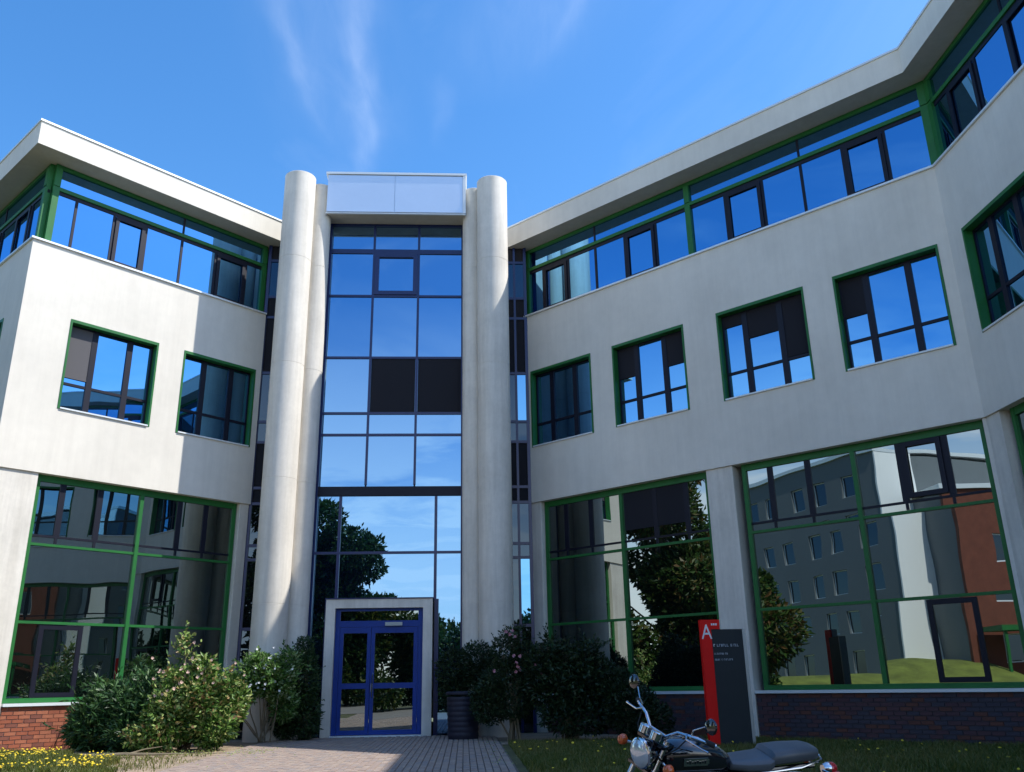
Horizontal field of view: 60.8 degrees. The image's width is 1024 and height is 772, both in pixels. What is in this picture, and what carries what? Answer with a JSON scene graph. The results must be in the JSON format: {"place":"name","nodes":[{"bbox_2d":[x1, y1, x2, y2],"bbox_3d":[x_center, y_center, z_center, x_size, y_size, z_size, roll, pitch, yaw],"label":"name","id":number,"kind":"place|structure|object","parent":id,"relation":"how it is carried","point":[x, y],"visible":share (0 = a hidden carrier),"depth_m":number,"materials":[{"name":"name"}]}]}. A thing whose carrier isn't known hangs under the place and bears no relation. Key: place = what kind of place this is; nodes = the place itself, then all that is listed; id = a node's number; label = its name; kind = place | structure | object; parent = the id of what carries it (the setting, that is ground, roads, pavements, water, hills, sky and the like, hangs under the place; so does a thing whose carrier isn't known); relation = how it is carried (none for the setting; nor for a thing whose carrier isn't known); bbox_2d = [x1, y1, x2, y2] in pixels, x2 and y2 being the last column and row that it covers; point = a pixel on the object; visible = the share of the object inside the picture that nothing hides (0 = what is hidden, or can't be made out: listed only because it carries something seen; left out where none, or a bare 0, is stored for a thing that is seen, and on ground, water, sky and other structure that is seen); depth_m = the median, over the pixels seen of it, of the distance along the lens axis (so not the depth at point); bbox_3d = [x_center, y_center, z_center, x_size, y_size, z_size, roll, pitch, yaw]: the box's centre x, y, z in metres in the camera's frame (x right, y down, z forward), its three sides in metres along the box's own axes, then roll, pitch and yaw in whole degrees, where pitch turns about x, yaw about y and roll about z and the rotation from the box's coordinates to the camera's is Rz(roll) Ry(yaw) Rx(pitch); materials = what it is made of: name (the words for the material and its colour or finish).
{"place":"outdoors","nodes":[
{"label":"outdoors","id":0,"kind":"place"},
{"bbox_2d":[158,735,518,771],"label":"path","id":1,"kind":"structure","parent":0,"point":[435,753],"depth_m":13.96,"materials":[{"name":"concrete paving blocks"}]},
{"bbox_2d":[266,635,325,739],"bbox_3d":[-4.711,6.602,19.110,1.362,2.261,1.210,0,-19,-3],"label":"shrub","id":2,"kind":"object","parent":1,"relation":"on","point":[302,726],"visible":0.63,"depth_m":18.89,"materials":[{"name":"green plant"}]},
{"bbox_2d":[160,737,512,770],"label":"fallen leaves","id":3,"kind":"object","parent":1,"relation":"on","point":[327,745],"visible":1,"depth_m":14.64,"materials":[{"name":"brown plant"}]},
{"bbox_2d":[446,691,478,740],"bbox_3d":[-1.029,6.934,18.367,0.730,0.965,0.730,0,-19,-3],"label":"litter bin","id":4,"kind":"object","parent":1,"relation":"on","point":[462,724],"visible":0.79,"depth_m":18.10,"materials":[{"name":"black plastic"}]},
{"bbox_2d":[0,0,927,226],"label":"sky","id":5,"kind":"structure","parent":0,"point":[557,100],"materials":[{"name":"blue"}]},
{"bbox_2d":[432,639,508,711],"bbox_3d":[-0.836,6.638,19.219,1.861,2.084,0.997,-5,-19,11],"label":"shrub","id":6,"kind":"object","parent":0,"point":[469,672],"visible":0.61,"depth_m":19.25,"materials":[{"name":"green plant"}]},
{"bbox_2d":[200,722,1016,771],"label":"lawn","id":7,"kind":"structure","parent":0,"point":[518,763],"depth_m":13.97,"materials":[{"name":"grass"}]},
{"bbox_2d":[0,748,121,771],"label":"grass","id":8,"kind":"structure","parent":7,"relation":"on","point":[51,766],"depth_m":13.39,"materials":[{"name":"green plant"}]},
{"bbox_2d":[0,747,113,767],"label":"dandelions","id":9,"kind":"object","parent":8,"relation":"on","point":[63,759],"visible":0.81,"depth_m":13.59,"materials":[{"name":"yellow plant"}]},
{"bbox_2d":[44,740,256,754],"bbox_3d":[-7.705,7.297,17.612,4.946,0.001,4.200,0,-19,-3],"label":"planting bed","id":10,"kind":"object","parent":7,"relation":"on","point":[231,745],"visible":0.22,"depth_m":16.82,"materials":[{"name":"soil"}]},
{"bbox_2d":[41,649,179,752],"bbox_3d":[-7.699,6.262,17.188,2.883,2.082,2.107,0,-19,-3],"label":"shrub","id":11,"kind":"object","parent":10,"relation":"on","point":[115,709],"visible":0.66,"depth_m":16.73,"materials":[{"name":"green plant"}]},
{"bbox_2d":[119,620,254,752],"bbox_3d":[-6.134,5.750,16.749,2.397,2.507,1.578,3,-19,-13],"label":"shrub","id":12,"kind":"object","parent":10,"relation":"on","point":[195,699],"visible":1,"depth_m":16.29,"materials":[{"name":"green plant"}]},
{"bbox_2d":[221,639,313,742],"bbox_3d":[-5.229,6.395,18.321,2.120,2.116,1.246,7,-21,-23],"label":"shrub","id":13,"kind":"object","parent":10,"relation":"on","point":[276,677],"visible":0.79,"depth_m":18.26,"materials":[{"name":"green plant"}]},
{"bbox_2d":[106,753,222,771],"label":"soil patch","id":14,"kind":"object","parent":7,"relation":"on","point":[188,758],"visible":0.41,"depth_m":13.93,"materials":[{"name":"brown soil"}]},
{"bbox_2d":[67,750,211,771],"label":"grass","id":15,"kind":"structure","parent":14,"relation":"on","point":[127,765],"depth_m":13.85,"materials":[{"name":"green plant"}]},
{"bbox_2d":[87,745,278,761],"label":"grass","id":16,"kind":"structure","parent":7,"relation":"on","point":[134,753],"depth_m":15.11,"materials":[{"name":"green plant"}]},
{"bbox_2d":[0,0,1023,750],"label":"office building","id":17,"kind":"structure","parent":7,"relation":"on","point":[386,438],"depth_m":19.90,"materials":[{"name":"white paint"}]},
{"bbox_2d":[0,318,3,336],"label":"window","id":18,"kind":"structure","parent":17,"relation":"in","point":[1,321],"depth_m":19.49,"materials":[{"name":"green paint"}]},
{"bbox_2d":[0,164,55,261],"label":"ribbon window","id":19,"kind":"structure","parent":17,"relation":"in","point":[24,217],"depth_m":20.88,"materials":[{"name":"blue glass"}]},
{"bbox_2d":[57,319,158,426],"bbox_3d":[-9.253,-0.257,20.059,0.247,2.099,2.068,-17,-25,39],"label":"window","id":20,"kind":"structure","parent":17,"relation":"in","point":[110,374],"depth_m":20.13,"materials":[{"name":"blue glass"}]},
{"bbox_2d":[43,164,267,311],"bbox_3d":[-8.716,-3.549,22.069,0.130,2.077,5.673,-17,-25,39],"label":"ribbon window","id":21,"kind":"structure","parent":17,"relation":"in","point":[87,214],"depth_m":21.82,"materials":[{"name":"blue glass"}]},
{"bbox_2d":[175,350,255,446],"bbox_3d":[-7.451,0.360,21.962,0.247,2.099,2.008,-17,-25,39],"label":"window","id":22,"kind":"structure","parent":17,"relation":"in","point":[216,396],"depth_m":22.05,"materials":[{"name":"blue glass"}]},
{"bbox_2d":[330,608,422,735],"bbox_3d":[-3.098,6.553,20.134,2.040,2.785,0.254,0,-19,-3],"label":"entrance door","id":23,"kind":"structure","parent":17,"relation":"in","point":[393,676],"depth_m":20.20,"materials":[{"name":"blue paint"}]},
{"bbox_2d":[530,353,593,447],"bbox_3d":[1.318,0.407,22.547,2.009,2.099,0.247,-17,-25,39],"label":"window","id":24,"kind":"structure","parent":17,"relation":"in","point":[561,393],"depth_m":22.68,"materials":[{"name":"green paint"}]},
{"bbox_2d":[611,324,689,426],"bbox_3d":[3.320,-0.207,20.850,2.047,2.099,0.247,-17,-25,39],"label":"window","id":25,"kind":"structure","parent":17,"relation":"in","point":[650,381],"depth_m":20.96,"materials":[{"name":"blue glass"}]},
{"bbox_2d":[526,80,937,314],"bbox_3d":[4.473,-4.082,21.181,10.928,2.077,0.130,-17,-25,39],"label":"ribbon window","id":26,"kind":"structure","parent":17,"relation":"in","point":[887,138],"depth_m":20.39,"materials":[{"name":"blue glass"}]},
{"bbox_2d":[715,286,814,400],"bbox_3d":[5.497,-0.874,19.005,2.083,2.099,0.247,-17,-25,39],"label":"window","id":27,"kind":"structure","parent":17,"relation":"in","point":[764,345],"depth_m":19.08,"materials":[{"name":"blue glass"}]},
{"bbox_2d":[832,244,956,371],"bbox_3d":[7.526,-1.497,17.284,2.090,2.099,0.247,-17,-25,39],"label":"window","id":28,"kind":"structure","parent":17,"relation":"in","point":[897,307],"depth_m":17.35,"materials":[{"name":"blue glass"}]},
{"bbox_2d":[923,0,1023,157],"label":"ribbon window","id":29,"kind":"structure","parent":17,"relation":"in","point":[988,50],"depth_m":16.27,"materials":[{"name":"blue glass"}]},
{"bbox_2d":[961,171,1023,332],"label":"window","id":30,"kind":"structure","parent":17,"relation":"in","point":[993,239],"depth_m":15.47,"materials":[{"name":"blue glass"}]},
{"bbox_2d":[498,733,662,743],"bbox_3d":[1.542,7.485,18.638,3.676,0.001,3.900,0,-19,-3],"label":"planting bed","id":31,"kind":"object","parent":7,"relation":"on","point":[528,736],"visible":0.32,"depth_m":18.73,"materials":[{"name":"soil"}]},
{"bbox_2d":[468,621,543,740],"bbox_3d":[-0.055,6.053,17.963,1.762,2.357,1.167,0,-19,-3],"label":"shrub","id":32,"kind":"object","parent":31,"relation":"on","point":[490,694],"visible":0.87,"depth_m":17.74,"materials":[{"name":"green plant"}]},
{"bbox_2d":[519,623,636,739],"bbox_3d":[1.321,5.915,17.513,2.372,2.286,1.437,-5,-19,13],"label":"shrub","id":33,"kind":"object","parent":31,"relation":"on","point":[578,673],"visible":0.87,"depth_m":17.27,"materials":[{"name":"green plant"}]},
{"bbox_2d":[592,663,675,739],"bbox_3d":[2.342,6.093,16.785,1.573,1.500,1.207,0,-19,-3],"label":"shrub","id":34,"kind":"object","parent":7,"relation":"on","point":[650,703],"visible":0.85,"depth_m":16.59,"materials":[{"name":"green plant"}]},
{"bbox_2d":[698,620,755,744],"bbox_3d":[3.782,5.220,15.392,0.800,2.130,0.150,0,-19,-3],"label":"totem sign","id":35,"kind":"object","parent":7,"relation":"on","point":[727,689],"visible":1,"depth_m":15.34,"materials":[{"name":"grey metal"}]},
{"bbox_2d":[617,674,838,771],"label":"motorcycle","id":36,"kind":"object","parent":7,"relation":"on","point":[677,751],"visible":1,"depth_m":6.05,"materials":[{"name":"black metal"}]},
{"bbox_2d":[514,736,1019,771],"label":"dandelions","id":37,"kind":"object","parent":7,"relation":"on","point":[733,750],"visible":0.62,"depth_m":13.53,"materials":[{"name":"yellow plant"}]},
{"bbox_2d":[508,734,1023,771],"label":"grass","id":38,"kind":"structure","parent":0,"point":[580,754],"depth_m":12.62,"materials":[{"name":"green plant"}]}
]}

